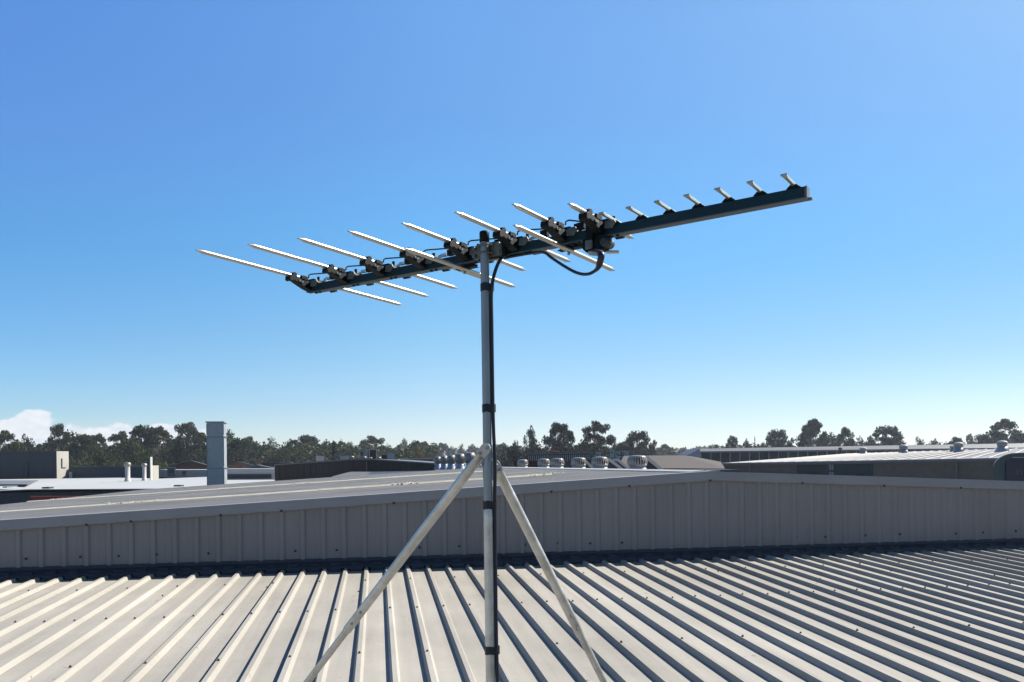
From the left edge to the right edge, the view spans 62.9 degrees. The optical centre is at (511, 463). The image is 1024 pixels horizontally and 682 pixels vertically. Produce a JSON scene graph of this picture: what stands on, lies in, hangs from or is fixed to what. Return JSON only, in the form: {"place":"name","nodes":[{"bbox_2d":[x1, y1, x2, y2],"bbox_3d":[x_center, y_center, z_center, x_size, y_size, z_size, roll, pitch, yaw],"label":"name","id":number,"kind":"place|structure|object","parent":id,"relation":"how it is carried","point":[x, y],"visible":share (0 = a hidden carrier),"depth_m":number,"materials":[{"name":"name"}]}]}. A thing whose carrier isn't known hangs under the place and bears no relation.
{"place":"outdoors","nodes":[
{"label":"outdoors","id":0,"kind":"place"},
{"bbox_2d":[147,457,158,479],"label":"white parapet","id":1,"kind":"structure","parent":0,"point":[152,472],"depth_m":64.10,"materials":[{"name":"paint"}]},
{"bbox_2d":[159,469,206,478],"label":"white parapet building","id":2,"kind":"structure","parent":0,"point":[191,473],"depth_m":84.00,"materials":[{"name":"paint"}]},
{"bbox_2d":[167,467,175,475],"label":"air conditioner","id":3,"kind":"object","parent":2,"relation":"attached to","point":[170,471],"visible":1,"depth_m":82.60,"materials":[{"name":"grey metal"}]},
{"bbox_2d":[168,460,206,468],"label":"red gabled shed","id":4,"kind":"structure","parent":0,"point":[190,464],"depth_m":104.00,"materials":[{"name":"brown metal"}]},
{"bbox_2d":[227,461,251,468],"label":"orange brick building","id":5,"kind":"structure","parent":0,"point":[237,464],"depth_m":106.00,"materials":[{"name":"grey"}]},
{"bbox_2d":[261,462,292,466],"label":"distant blue shed","id":6,"kind":"structure","parent":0,"point":[269,464],"depth_m":118.00,"materials":[{"name":"metal"}]},
{"bbox_2d":[0,0,1023,464],"label":"sky","id":7,"kind":"structure","parent":0,"point":[137,137],"materials":[{"name":"blue"}]},
{"bbox_2d":[0,547,1023,681],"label":"metal roof","id":8,"kind":"structure","parent":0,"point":[955,615],"depth_m":5.61,"materials":[{"name":"paint"}]},
{"bbox_2d":[304,230,607,681],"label":"antenna mast","id":9,"kind":"object","parent":8,"relation":"on","point":[484,452],"visible":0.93,"depth_m":2.53,"materials":[{"name":"metal"}]},
{"bbox_2d":[195,173,812,305],"bbox_3d":[-0.042,-0.637,2.501,1.800,0.109,0.953,-1,0,38],"label":"tv antenna","id":10,"kind":"object","parent":9,"relation":"attached to","point":[599,232],"visible":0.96,"depth_m":2.46,"materials":[{"name":"grey metal"}]},
{"bbox_2d":[480,249,604,681],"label":"coaxial cable","id":11,"kind":"object","parent":9,"relation":"attached to","point":[493,504],"visible":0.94,"depth_m":2.49,"materials":[{"name":"black plastic"}]},
{"bbox_2d":[525,453,591,467],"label":"grey louvred shed","id":12,"kind":"structure","parent":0,"point":[566,457],"depth_m":75.00,"materials":[{"name":"paint"}]},
{"bbox_2d":[618,455,724,469],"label":"brown roofed building","id":13,"kind":"structure","parent":0,"point":[680,462],"depth_m":39.68,"materials":[{"name":"metal"}]},
{"bbox_2d":[679,443,1023,464],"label":"sawtooth building","id":14,"kind":"structure","parent":0,"point":[724,455],"depth_m":87.88,"materials":[{"name":"painted metal"},{"name":"sheet metal"}]},
{"bbox_2d":[711,453,719,461],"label":"window","id":15,"kind":"structure","parent":14,"relation":"in","point":[714,456],"depth_m":87.89,"materials":[{"name":"grey glass"}]},
{"bbox_2d":[721,453,729,464],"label":"window","id":16,"kind":"structure","parent":14,"relation":"in","point":[725,457],"depth_m":87.89,"materials":[{"name":"grey glass"}]},
{"bbox_2d":[731,452,738,461],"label":"window","id":17,"kind":"structure","parent":14,"relation":"in","point":[734,456],"depth_m":87.89,"materials":[{"name":"grey glass"}]},
{"bbox_2d":[740,452,748,461],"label":"window","id":18,"kind":"structure","parent":14,"relation":"in","point":[744,456],"depth_m":87.89,"materials":[{"name":"grey glass"}]},
{"bbox_2d":[750,452,758,460],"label":"window","id":19,"kind":"structure","parent":14,"relation":"in","point":[754,456],"depth_m":87.89,"materials":[{"name":"grey glass"}]},
{"bbox_2d":[760,452,767,459],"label":"window","id":20,"kind":"structure","parent":14,"relation":"in","point":[763,455],"depth_m":87.89,"materials":[{"name":"grey glass"}]},
{"bbox_2d":[993,453,1023,480],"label":"rounded corner building","id":21,"kind":"structure","parent":0,"point":[1008,467],"depth_m":32.95,"materials":[{"name":"white paint"}]},
{"label":"ground","id":22,"kind":"structure","parent":0,"visible":0},
{"bbox_2d":[0,430,28,450],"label":"gum tree","id":23,"kind":"object","parent":22,"relation":"on","point":[5,435],"visible":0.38,"depth_m":149.56,"materials":[{"name":"green plant"}]},
{"bbox_2d":[7,439,26,450],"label":"bushy tree","id":24,"kind":"object","parent":22,"relation":"on","point":[15,446],"visible":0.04,"depth_m":111.56,"materials":[{"name":"green plant"}]},
{"bbox_2d":[21,434,34,450],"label":"bushy tree","id":25,"kind":"object","parent":22,"relation":"on","point":[26,440],"visible":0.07,"depth_m":155.16,"materials":[{"name":"green plant"}]},
{"bbox_2d":[0,451,71,478],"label":"plant room","id":26,"kind":"object","parent":22,"relation":"on","point":[34,464],"visible":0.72,"depth_m":78.00,"materials":[{"name":"metal"}]},
{"bbox_2d":[23,462,27,478],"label":"dark door","id":27,"kind":"structure","parent":26,"relation":"in","point":[25,464],"depth_m":77.90,"materials":[{"name":"grey metal"}]},
{"bbox_2d":[47,423,71,468],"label":"gum tree","id":28,"kind":"object","parent":22,"relation":"on","point":[57,432],"visible":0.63,"depth_m":149.46,"materials":[{"name":"green plant"}]},
{"bbox_2d":[56,429,93,475],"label":"bushy tree","id":29,"kind":"object","parent":22,"relation":"on","point":[70,443],"visible":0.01,"depth_m":157.33,"materials":[{"name":"green plant"}]},
{"bbox_2d":[69,451,95,470],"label":"bushy tree","id":30,"kind":"object","parent":22,"relation":"on","point":[79,459],"visible":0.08,"depth_m":109.92,"materials":[{"name":"green plant"}]},
{"bbox_2d":[64,434,101,464],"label":"gum tree","id":31,"kind":"object","parent":22,"relation":"on","point":[84,441],"visible":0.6,"depth_m":138.94,"materials":[{"name":"green plant"}]},
{"bbox_2d":[90,433,106,446],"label":"gum tree","id":32,"kind":"object","parent":22,"relation":"on","point":[99,438],"visible":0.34,"depth_m":164.39,"materials":[{"name":"green plant"}]},
{"bbox_2d":[80,446,124,465],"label":"bushy tree","id":33,"kind":"object","parent":22,"relation":"on","point":[100,460],"visible":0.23,"depth_m":118.97,"materials":[{"name":"green plant"}]},
{"bbox_2d":[72,466,146,477],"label":"long low shed","id":34,"kind":"structure","parent":22,"relation":"on","point":[100,471],"depth_m":80.00,"materials":[{"name":"metal"}]},
{"bbox_2d":[107,431,127,464],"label":"gum tree","id":35,"kind":"object","parent":22,"relation":"on","point":[121,437],"visible":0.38,"depth_m":158.94,"materials":[{"name":"green plant"}]},
{"bbox_2d":[110,436,160,465],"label":"bushy tree","id":36,"kind":"object","parent":22,"relation":"on","point":[133,446],"visible":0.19,"depth_m":134.26,"materials":[{"name":"green plant"}]},
{"bbox_2d":[0,477,274,504],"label":"white roofed warehouse","id":37,"kind":"structure","parent":22,"relation":"on","point":[12,491],"depth_m":43.94,"materials":[{"name":"metal"}]},
{"bbox_2d":[124,462,130,481],"bbox_3d":[-27.559,0.658,60.000,0.493,1.482,0.486,-1,0,0],"label":"flue pipe","id":38,"kind":"object","parent":37,"relation":"on","point":[127,465],"visible":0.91,"depth_m":59.85,"materials":[{"name":"white metal"}]},
{"bbox_2d":[141,463,146,480],"bbox_3d":[-27.238,0.689,62.000,0.406,1.398,0.400,-1,0,0],"label":"flue pipe","id":39,"kind":"object","parent":37,"relation":"on","point":[143,465],"visible":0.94,"depth_m":61.88,"materials":[{"name":"white metal"}]},
{"bbox_2d":[118,424,157,462],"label":"gum tree","id":40,"kind":"object","parent":22,"relation":"on","point":[140,432],"visible":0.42,"depth_m":148.90,"materials":[{"name":"green plant"}]},
{"bbox_2d":[129,447,172,469],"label":"bushy tree","id":41,"kind":"object","parent":22,"relation":"on","point":[139,459],"visible":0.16,"depth_m":124.38,"materials":[{"name":"green plant"}]},
{"bbox_2d":[143,425,172,464],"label":"gum tree","id":42,"kind":"object","parent":22,"relation":"on","point":[160,434],"visible":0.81,"depth_m":148.87,"materials":[{"name":"green plant"}]},
{"bbox_2d":[152,438,205,466],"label":"bushy tree","id":43,"kind":"object","parent":22,"relation":"on","point":[179,453],"visible":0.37,"depth_m":138.96,"materials":[{"name":"green plant"}]},
{"bbox_2d":[170,421,205,451],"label":"gum tree","id":44,"kind":"object","parent":22,"relation":"on","point":[190,429],"visible":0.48,"depth_m":169.17,"materials":[{"name":"green plant"}]},
{"bbox_2d":[177,432,206,460],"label":"gum tree","id":45,"kind":"object","parent":22,"relation":"on","point":[200,439],"visible":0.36,"depth_m":148.86,"materials":[{"name":"green plant"}]},
{"bbox_2d":[1,438,437,477],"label":"undergrowth","id":46,"kind":"object","parent":22,"relation":"on","point":[349,450],"visible":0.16,"depth_m":156.41,"materials":[{"name":"green plant"}]},
{"bbox_2d":[226,429,247,461],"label":"bushy tree","id":47,"kind":"object","parent":22,"relation":"on","point":[229,436],"visible":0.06,"depth_m":159.82,"materials":[{"name":"green plant"}]},
{"bbox_2d":[227,438,256,463],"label":"gum tree","id":48,"kind":"object","parent":22,"relation":"on","point":[238,444],"visible":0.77,"depth_m":148.93,"materials":[{"name":"green plant"}]},
{"bbox_2d":[227,468,273,479],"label":"white walled building","id":49,"kind":"structure","parent":22,"relation":"on","point":[250,473],"depth_m":60.00,"materials":[{"name":"paint"}]},
{"bbox_2d":[227,474,270,477],"bbox_3d":[-18.869,0.943,59.975,3.295,0.331,0.150,-1,0,0],"label":"strip window","id":50,"kind":"structure","parent":49,"relation":"in","point":[228,475],"depth_m":59.90,"materials":[{"name":"grey glass"}]},
{"bbox_2d":[267,436,280,450],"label":"bushy tree","id":51,"kind":"object","parent":22,"relation":"on","point":[271,443],"visible":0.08,"depth_m":230.41,"materials":[{"name":"green plant"}]},
{"bbox_2d":[264,446,303,462],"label":"bushy tree","id":52,"kind":"object","parent":22,"relation":"on","point":[283,454],"visible":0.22,"depth_m":149.54,"materials":[{"name":"green plant"}]},
{"bbox_2d":[288,434,321,457],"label":"gum tree","id":53,"kind":"object","parent":22,"relation":"on","point":[306,438],"visible":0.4,"depth_m":178.51,"materials":[{"name":"green plant"}]},
{"bbox_2d":[295,441,326,459],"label":"bushy tree","id":54,"kind":"object","parent":22,"relation":"on","point":[311,445],"visible":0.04,"depth_m":169.46,"materials":[{"name":"green plant"}]},
{"bbox_2d":[331,441,335,459],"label":"conifer tree","id":55,"kind":"object","parent":22,"relation":"on","point":[333,451],"visible":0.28,"depth_m":149.84,"materials":[{"name":"green plant"}]},
{"bbox_2d":[274,459,447,480],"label":"brown gabled building","id":56,"kind":"structure","parent":22,"relation":"on","point":[307,470],"depth_m":44.00,"materials":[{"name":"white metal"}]},
{"bbox_2d":[369,449,376,458],"bbox_3d":[-8.014,-0.479,48.245,0.591,0.651,0.590,-1,0,0],"label":"framed vent box","id":57,"kind":"object","parent":56,"relation":"on","point":[373,453],"visible":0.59,"depth_m":48.00,"materials":[{"name":"white paint"}]},
{"bbox_2d":[359,435,384,446],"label":"gum tree","id":58,"kind":"object","parent":22,"relation":"on","point":[371,440],"visible":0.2,"depth_m":188.94,"materials":[{"name":"green plant"}]},
{"bbox_2d":[413,447,423,458],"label":"bushy tree","id":59,"kind":"object","parent":22,"relation":"on","point":[419,455],"visible":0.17,"depth_m":149.66,"materials":[{"name":"green plant"}]},
{"bbox_2d":[154,444,721,466],"bbox_3d":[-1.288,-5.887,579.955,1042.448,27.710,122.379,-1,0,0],"label":"woodland","id":60,"kind":"object","parent":22,"relation":"on","point":[676,449],"visible":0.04,"depth_m":548.72,"materials":[{"name":"green plant"}]},
{"bbox_2d":[437,442,449,455],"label":"gum tree","id":61,"kind":"object","parent":22,"relation":"on","point":[444,446],"visible":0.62,"depth_m":358.84,"materials":[{"name":"green plant"}]},
{"bbox_2d":[464,444,482,467],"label":"bushy tree","id":62,"kind":"object","parent":22,"relation":"on","point":[472,449],"visible":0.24,"depth_m":359.07,"materials":[{"name":"green plant"}]},
{"bbox_2d":[0,467,1023,581],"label":"gabled warehouse","id":63,"kind":"structure","parent":22,"relation":"on","point":[573,516],"depth_m":8.44,"materials":[{"name":"painted metal"},{"name":"sheet metal"}]},
{"bbox_2d":[205,421,227,484],"bbox_3d":[-10.171,0.162,28.875,0.830,3.183,0.830,-1,0,-8],"label":"ventilation duct","id":64,"kind":"object","parent":63,"relation":"on","point":[216,446],"visible":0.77,"depth_m":28.61,"materials":[{"name":"metal"}]},
{"bbox_2d":[517,459,527,466],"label":"turbine vent","id":65,"kind":"object","parent":63,"relation":"on","point":[522,462],"visible":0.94,"depth_m":24.71,"materials":[{"name":"metal"}]},
{"bbox_2d":[537,459,549,467],"bbox_3d":[0.823,0.032,21.673,0.380,0.306,0.380,0,-1,-30],"label":"turbine vent","id":66,"kind":"object","parent":63,"relation":"on","point":[543,462],"visible":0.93,"depth_m":21.56,"materials":[{"name":"metal"}]},
{"bbox_2d":[550,458,563,467],"bbox_3d":[1.087,0.029,20.029,0.380,0.306,0.379,0,-2,-22],"label":"turbine vent","id":67,"kind":"object","parent":63,"relation":"on","point":[556,462],"visible":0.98,"depth_m":19.91,"materials":[{"name":"metal"}]},
{"bbox_2d":[571,457,585,467],"bbox_3d":[1.426,0.025,17.920,0.380,0.306,0.380,0,0,-15],"label":"turbine vent","id":68,"kind":"object","parent":63,"relation":"on","point":[578,462],"visible":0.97,"depth_m":17.80,"materials":[{"name":"metal"}]},
{"bbox_2d":[591,456,607,467],"bbox_3d":[1.700,0.022,16.213,0.380,0.306,0.379,0,0,-7],"label":"turbine vent","id":69,"kind":"object","parent":63,"relation":"on","point":[599,462],"visible":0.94,"depth_m":16.09,"materials":[{"name":"metal"}]},
{"bbox_2d":[607,458,622,468],"bbox_3d":[2.148,0.076,17.672,0.320,0.374,0.615,-1,0,0],"label":"roof hatch","id":70,"kind":"object","parent":63,"relation":"on","point":[612,464],"visible":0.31,"depth_m":17.40,"materials":[{"name":"metal"}]},
{"bbox_2d":[613,459,628,468],"bbox_3d":[2.478,0.083,18.997,0.308,0.379,0.865,-1,0,0],"label":"roof hatch","id":71,"kind":"object","parent":63,"relation":"on","point":[621,463],"visible":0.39,"depth_m":18.57,"materials":[{"name":"metal"}]},
{"bbox_2d":[627,455,646,468],"bbox_3d":[2.076,0.017,13.869,0.380,0.306,0.380,-1,0,0],"label":"turbine vent","id":72,"kind":"object","parent":63,"relation":"on","point":[636,461],"visible":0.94,"depth_m":13.75,"materials":[{"name":"metal"}]},
{"bbox_2d":[645,456,662,468],"bbox_3d":[2.485,0.066,14.873,0.303,0.372,0.615,-1,0,0],"label":"roof hatch","id":73,"kind":"object","parent":63,"relation":"on","point":[651,464],"visible":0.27,"depth_m":14.59,"materials":[{"name":"metal"}]},
{"bbox_2d":[500,440,526,466],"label":"bushy tree","id":74,"kind":"object","parent":22,"relation":"on","point":[515,452],"visible":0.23,"depth_m":109.97,"materials":[{"name":"green plant"}]},
{"bbox_2d":[513,461,537,466],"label":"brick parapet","id":75,"kind":"structure","parent":22,"relation":"on","point":[532,464],"depth_m":34.00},
{"bbox_2d":[522,425,540,458],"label":"tall tree","id":76,"kind":"object","parent":22,"relation":"on","point":[530,434],"visible":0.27,"depth_m":129.71,"materials":[{"name":"green plant"}]},
{"bbox_2d":[522,437,540,458],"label":"bushy tree","id":77,"kind":"object","parent":22,"relation":"on","point":[532,444],"visible":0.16,"depth_m":127.70,"materials":[{"name":"green plant"}]},
{"bbox_2d":[332,469,739,476],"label":"metal roof","id":78,"kind":"structure","parent":22,"relation":"on","point":[387,472],"depth_m":31.19,"materials":[{"name":"metal"}]},
{"bbox_2d":[434,457,440,468],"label":"round vent","id":79,"kind":"object","parent":78,"relation":"on","point":[437,462],"visible":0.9,"depth_m":43.34,"materials":[{"name":"metal"}]},
{"bbox_2d":[440,456,447,469],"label":"round vent","id":80,"kind":"object","parent":78,"relation":"on","point":[443,462],"visible":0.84,"depth_m":39.12,"materials":[{"name":"metal"}]},
{"bbox_2d":[446,455,455,469],"bbox_3d":[-2.581,-0.034,35.628,0.472,0.649,0.472,0,1,-15],"label":"round vent","id":81,"kind":"object","parent":78,"relation":"on","point":[450,459],"visible":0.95,"depth_m":35.49,"materials":[{"name":"metal"}]},
{"bbox_2d":[455,454,464,468],"bbox_3d":[-1.968,-0.041,31.809,0.472,0.649,0.472,0,-1,-7],"label":"round vent","id":82,"kind":"object","parent":78,"relation":"on","point":[459,460],"visible":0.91,"depth_m":31.67,"materials":[{"name":"metal"}]},
{"bbox_2d":[464,452,475,465],"bbox_3d":[-1.409,-0.048,28.299,0.472,0.649,0.472,-1,0,0],"label":"round vent","id":83,"kind":"object","parent":78,"relation":"on","point":[469,457],"visible":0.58,"depth_m":28.16,"materials":[{"name":"metal"}]},
{"bbox_2d":[541,421,582,452],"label":"gum tree","id":84,"kind":"object","parent":22,"relation":"on","point":[556,429],"visible":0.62,"depth_m":134.10,"materials":[{"name":"green plant"}]},
{"bbox_2d":[543,431,585,452],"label":"bushy tree","id":85,"kind":"object","parent":22,"relation":"on","point":[560,444],"visible":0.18,"depth_m":130.08,"materials":[{"name":"green plant"}]},
{"bbox_2d":[492,442,655,466],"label":"undergrowth","id":86,"kind":"object","parent":22,"relation":"on","point":[501,452],"visible":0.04,"depth_m":154.62,"materials":[{"name":"green plant"}]},
{"bbox_2d":[577,421,615,457],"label":"gum tree","id":87,"kind":"object","parent":22,"relation":"on","point":[600,428],"visible":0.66,"depth_m":139.06,"materials":[{"name":"green plant"}]},
{"bbox_2d":[582,439,615,459],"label":"bushy tree","id":88,"kind":"object","parent":22,"relation":"on","point":[595,448],"visible":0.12,"depth_m":129.52,"materials":[{"name":"green plant"}]},
{"bbox_2d":[614,441,632,459],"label":"gum tree","id":89,"kind":"object","parent":22,"relation":"on","point":[619,446],"visible":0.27,"depth_m":149.71,"materials":[{"name":"green plant"}]},
{"bbox_2d":[622,430,656,454],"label":"gum tree","id":90,"kind":"object","parent":22,"relation":"on","point":[634,437],"visible":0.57,"depth_m":144.40,"materials":[{"name":"green plant"}]},
{"bbox_2d":[633,440,651,454],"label":"bushy tree","id":91,"kind":"object","parent":22,"relation":"on","point":[643,448],"visible":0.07,"depth_m":137.56,"materials":[{"name":"green plant"}]},
{"bbox_2d":[659,444,675,454],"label":"gum tree","id":92,"kind":"object","parent":22,"relation":"on","point":[667,448],"visible":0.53,"depth_m":258.78,"materials":[{"name":"green plant"}]},
{"bbox_2d":[726,435,740,447],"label":"gum tree","id":93,"kind":"object","parent":22,"relation":"on","point":[732,440],"visible":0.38,"depth_m":189.69,"materials":[{"name":"green plant"}]},
{"bbox_2d":[764,429,794,447],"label":"gum tree","id":94,"kind":"object","parent":22,"relation":"on","point":[775,436],"visible":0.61,"depth_m":169.44,"materials":[{"name":"green plant"}]},
{"bbox_2d":[796,431,822,446],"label":"gum tree","id":95,"kind":"object","parent":22,"relation":"on","point":[800,444],"visible":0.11,"depth_m":168.98,"materials":[{"name":"green plant"}]},
{"bbox_2d":[797,418,827,446],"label":"gum tree","id":96,"kind":"object","parent":22,"relation":"on","point":[814,426],"visible":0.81,"depth_m":164.08,"materials":[{"name":"green plant"}]},
{"bbox_2d":[825,432,842,446],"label":"bushy tree","id":97,"kind":"object","parent":22,"relation":"on","point":[831,441],"visible":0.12,"depth_m":164.51,"materials":[{"name":"green plant"}]},
{"bbox_2d":[709,440,973,447],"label":"undergrowth","id":98,"kind":"object","parent":22,"relation":"on","point":[741,446],"visible":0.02,"depth_m":190.81,"materials":[{"name":"green plant"}]},
{"bbox_2d":[835,427,856,445],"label":"gum tree","id":99,"kind":"object","parent":22,"relation":"on","point":[845,435],"visible":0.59,"depth_m":169.05,"materials":[{"name":"green plant"}]},
{"bbox_2d":[722,448,1023,479],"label":"pale roofed factory","id":100,"kind":"structure","parent":22,"relation":"on","point":[976,464],"depth_m":53.80,"materials":[{"name":"white paint"}]},
{"bbox_2d":[898,444,908,452],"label":"capped ventilator","id":101,"kind":"object","parent":100,"relation":"on","point":[903,448],"visible":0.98,"depth_m":67.74,"materials":[{"name":"white paint"}]},
{"bbox_2d":[953,442,963,451],"bbox_3d":[33.074,-1.159,62.006,0.723,0.813,0.731,-1,0,26],"label":"capped ventilator","id":102,"kind":"object","parent":100,"relation":"on","point":[958,446],"visible":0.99,"depth_m":61.74,"materials":[{"name":"white paint"}]},
{"bbox_2d":[995,441,1008,451],"bbox_3d":[33.391,-1.150,57.004,0.708,0.793,0.702,-1,0,8],"label":"capped ventilator","id":103,"kind":"object","parent":100,"relation":"on","point":[1002,446],"visible":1,"depth_m":56.74,"materials":[{"name":"white paint"}]},
{"bbox_2d":[865,425,906,445],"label":"gum tree","id":104,"kind":"object","parent":22,"relation":"on","point":[894,433],"visible":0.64,"depth_m":163.95,"materials":[{"name":"green plant"}]},
{"bbox_2d":[948,436,963,443],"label":"gum tree","id":105,"kind":"object","parent":22,"relation":"on","point":[955,439],"visible":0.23,"depth_m":189.75,"materials":[{"name":"green plant"}]},
{"bbox_2d":[974,433,990,443],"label":"gum tree","id":106,"kind":"object","parent":22,"relation":"on","point":[979,438],"visible":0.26,"depth_m":169.45,"materials":[{"name":"green plant"}]},
{"bbox_2d":[980,418,1023,443],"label":"gum tree","id":107,"kind":"object","parent":22,"relation":"on","point":[1009,425],"visible":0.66,"depth_m":158.96,"materials":[{"name":"green plant"}]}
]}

